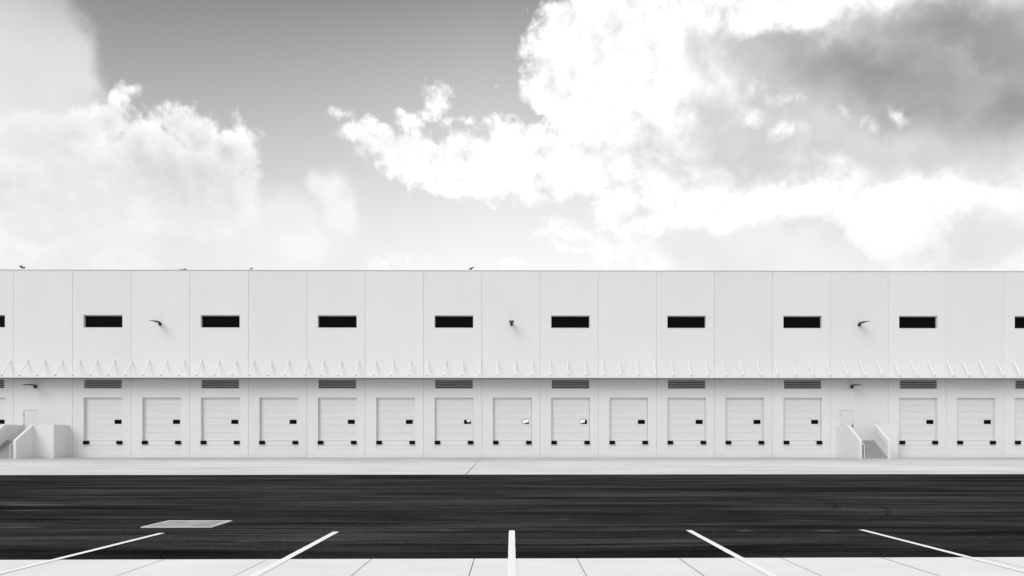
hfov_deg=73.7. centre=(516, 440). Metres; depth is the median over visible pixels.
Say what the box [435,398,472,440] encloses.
dock door
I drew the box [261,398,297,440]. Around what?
dock door
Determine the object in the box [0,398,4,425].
dock door
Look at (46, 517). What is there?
asphalt road
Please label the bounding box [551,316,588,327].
window
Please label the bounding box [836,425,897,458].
dock stairs
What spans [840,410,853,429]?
entrance door
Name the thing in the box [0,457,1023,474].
concrete apron
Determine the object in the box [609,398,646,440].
dock door
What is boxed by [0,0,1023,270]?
sky
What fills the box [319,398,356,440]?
dock door
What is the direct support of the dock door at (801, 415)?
in the warehouse
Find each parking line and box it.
[0,533,162,573]
[249,532,337,575]
[507,530,516,575]
[686,530,777,575]
[862,530,1023,571]
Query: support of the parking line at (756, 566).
on the concrete pavement
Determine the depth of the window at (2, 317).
48.46 m
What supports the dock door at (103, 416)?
in the warehouse
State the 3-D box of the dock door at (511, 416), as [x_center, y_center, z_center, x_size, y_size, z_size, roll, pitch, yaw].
[-0.297,-1.194,48.767,2.725,3.649,0.185,0,0,0]
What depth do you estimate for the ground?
24.53 m
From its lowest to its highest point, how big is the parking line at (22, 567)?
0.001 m
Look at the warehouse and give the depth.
48.53 m
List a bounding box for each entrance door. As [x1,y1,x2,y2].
[23,410,37,430]
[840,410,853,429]
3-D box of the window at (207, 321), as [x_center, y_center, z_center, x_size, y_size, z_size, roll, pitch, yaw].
[-20.989,-8.423,48.471,2.748,0.898,0.248,0,0,0]
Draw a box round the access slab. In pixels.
[141,520,231,527]
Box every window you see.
[0,315,4,327]
[83,315,121,327]
[201,316,239,327]
[319,316,356,327]
[435,316,472,327]
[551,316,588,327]
[667,316,704,327]
[783,316,820,327]
[899,316,937,328]
[1015,317,1023,328]
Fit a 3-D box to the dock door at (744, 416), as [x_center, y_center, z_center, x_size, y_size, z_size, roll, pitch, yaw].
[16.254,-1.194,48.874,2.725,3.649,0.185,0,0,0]
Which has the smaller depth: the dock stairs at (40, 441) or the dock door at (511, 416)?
the dock stairs at (40, 441)
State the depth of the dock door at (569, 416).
48.74 m
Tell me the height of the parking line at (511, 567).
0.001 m
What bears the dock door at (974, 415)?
in the warehouse
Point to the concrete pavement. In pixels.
(931, 566)
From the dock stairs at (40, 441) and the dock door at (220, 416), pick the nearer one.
the dock stairs at (40, 441)
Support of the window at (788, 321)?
in the warehouse
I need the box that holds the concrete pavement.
[0,557,1023,575]
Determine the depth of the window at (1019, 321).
48.94 m
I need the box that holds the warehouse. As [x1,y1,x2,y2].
[0,269,1023,457]
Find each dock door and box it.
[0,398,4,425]
[85,398,121,440]
[144,398,180,440]
[202,398,239,440]
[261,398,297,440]
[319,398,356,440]
[377,398,414,440]
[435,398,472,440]
[493,398,530,440]
[551,398,588,440]
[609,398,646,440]
[668,398,704,440]
[726,398,762,440]
[784,398,819,440]
[899,398,935,440]
[957,398,992,440]
[1015,398,1023,440]
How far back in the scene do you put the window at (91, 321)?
48.51 m
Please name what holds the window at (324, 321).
in the warehouse
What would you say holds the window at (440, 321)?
in the warehouse
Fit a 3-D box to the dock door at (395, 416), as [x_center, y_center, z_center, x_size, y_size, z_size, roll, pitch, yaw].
[-8.573,-1.194,48.713,2.725,3.649,0.185,0,0,0]
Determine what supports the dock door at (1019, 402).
in the warehouse
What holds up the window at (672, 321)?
in the warehouse
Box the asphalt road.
[0,474,1023,559]
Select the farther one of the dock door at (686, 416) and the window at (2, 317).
the dock door at (686, 416)
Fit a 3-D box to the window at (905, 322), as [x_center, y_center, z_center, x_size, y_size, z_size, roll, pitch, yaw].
[28.666,-8.423,48.793,2.748,0.898,0.248,0,0,0]
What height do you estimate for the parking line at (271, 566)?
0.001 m
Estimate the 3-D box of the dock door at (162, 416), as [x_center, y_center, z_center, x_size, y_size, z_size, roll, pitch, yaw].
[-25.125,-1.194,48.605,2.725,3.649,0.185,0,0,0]
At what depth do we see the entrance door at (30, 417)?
48.32 m
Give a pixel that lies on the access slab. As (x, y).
(189, 524)
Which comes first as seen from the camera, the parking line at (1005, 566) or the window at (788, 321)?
the parking line at (1005, 566)
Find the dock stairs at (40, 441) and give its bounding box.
[0,425,68,458]
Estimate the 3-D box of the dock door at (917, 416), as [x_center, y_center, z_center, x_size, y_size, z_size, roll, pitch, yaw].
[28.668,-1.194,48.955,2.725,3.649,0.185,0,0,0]

